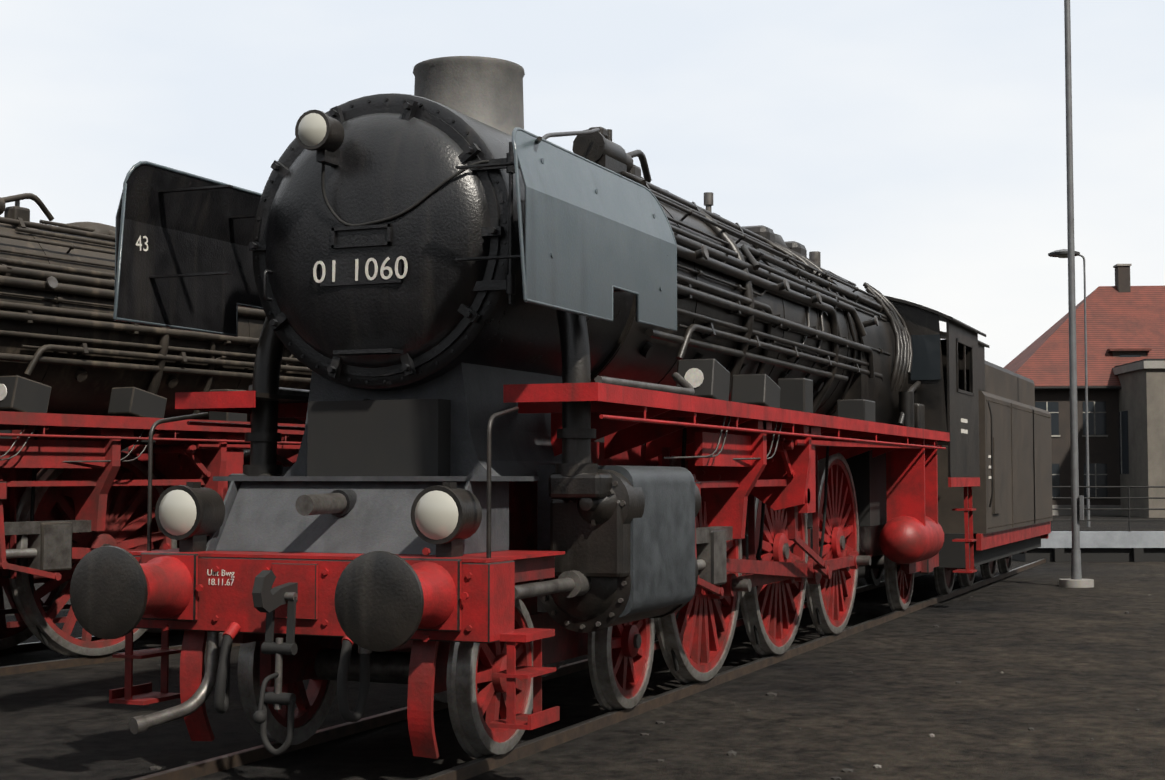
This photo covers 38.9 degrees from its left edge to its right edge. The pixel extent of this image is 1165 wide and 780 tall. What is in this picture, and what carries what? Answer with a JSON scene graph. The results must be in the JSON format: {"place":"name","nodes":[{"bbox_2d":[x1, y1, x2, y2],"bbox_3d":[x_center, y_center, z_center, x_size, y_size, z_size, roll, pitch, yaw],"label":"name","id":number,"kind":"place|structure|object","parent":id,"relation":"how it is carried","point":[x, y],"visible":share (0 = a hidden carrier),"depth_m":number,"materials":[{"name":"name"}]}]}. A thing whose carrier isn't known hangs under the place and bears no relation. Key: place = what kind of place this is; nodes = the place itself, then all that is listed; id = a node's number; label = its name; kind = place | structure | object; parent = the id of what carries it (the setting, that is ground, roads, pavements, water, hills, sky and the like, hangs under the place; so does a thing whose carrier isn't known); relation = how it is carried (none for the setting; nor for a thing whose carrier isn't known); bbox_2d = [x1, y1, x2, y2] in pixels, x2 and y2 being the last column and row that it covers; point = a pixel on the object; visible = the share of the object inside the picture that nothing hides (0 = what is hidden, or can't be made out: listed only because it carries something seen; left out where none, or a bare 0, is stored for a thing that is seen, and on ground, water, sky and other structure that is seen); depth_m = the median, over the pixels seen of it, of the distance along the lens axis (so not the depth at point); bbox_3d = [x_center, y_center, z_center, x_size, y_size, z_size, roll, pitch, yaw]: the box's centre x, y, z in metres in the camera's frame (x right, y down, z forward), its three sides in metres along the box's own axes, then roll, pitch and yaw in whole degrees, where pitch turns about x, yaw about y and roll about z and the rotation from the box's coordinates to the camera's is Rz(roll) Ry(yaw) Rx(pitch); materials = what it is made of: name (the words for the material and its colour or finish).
{"place":"outdoors","nodes":[
{"label":"outdoors","id":0,"kind":"place"},
{"bbox_2d":[0,515,1164,779],"bbox_3d":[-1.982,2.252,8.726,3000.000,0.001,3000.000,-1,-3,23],"label":"ground","id":1,"kind":"structure","parent":0,"point":[1040,651],"depth_m":12.63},
{"bbox_2d":[0,630,239,675],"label":"track","id":2,"kind":"object","parent":1,"relation":"on","point":[45,665],"depth_m":15.83,"materials":[{"name":"metal"}]},
{"bbox_2d":[0,193,311,657],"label":"locomotive","id":3,"kind":"object","parent":2,"relation":"on","point":[90,387],"visible":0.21,"depth_m":15.63,"materials":[{"name":"metal"}]},
{"bbox_2d":[131,559,1045,779],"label":"track","id":4,"kind":"structure","parent":1,"relation":"on","point":[475,767],"depth_m":11.78,"materials":[{"name":"metal"}]},
{"bbox_2d":[70,56,1052,758],"bbox_3d":[2.696,0.487,20.088,3.226,4.650,23.930,-1,-3,23],"label":"locomotive","id":5,"kind":"object","parent":4,"relation":"on","point":[602,404],"visible":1,"depth_m":10.59,"materials":[{"name":"metal"}]},
{"bbox_2d":[149,596,1152,779],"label":"ground stones","id":6,"kind":"object","parent":1,"relation":"on","point":[733,753],"visible":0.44,"depth_m":11.39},
{"bbox_2d":[1048,249,1089,526],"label":"street lamp","id":7,"kind":"object","parent":1,"relation":"on","point":[1062,253],"visible":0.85,"depth_m":60.74,"materials":[{"name":"grey metal"}]},
{"bbox_2d":[1059,0,1093,587],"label":"pole","id":8,"kind":"object","parent":1,"relation":"on","point":[1075,580],"visible":0.9,"depth_m":27.39,"materials":[{"name":"metal"}]},
{"bbox_2d":[1004,264,1164,515],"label":"house","id":9,"kind":"structure","parent":1,"relation":"on","point":[1125,322],"depth_m":80.67,"materials":[{"name":"brick"}]},
{"bbox_2d":[1112,359,1164,517],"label":"building","id":10,"kind":"structure","parent":1,"relation":"on","point":[1142,425],"depth_m":76.02,"materials":[{"name":"concrete"}]},
{"bbox_2d":[0,0,1164,367],"label":"sky","id":11,"kind":"structure","parent":0,"point":[918,147],"materials":[{"name":"white"}]},
{"bbox_2d":[1012,486,1164,561],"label":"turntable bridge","id":12,"kind":"structure","parent":0,"point":[1121,546],"depth_m":35.34,"materials":[{"name":"metal"}]}
]}

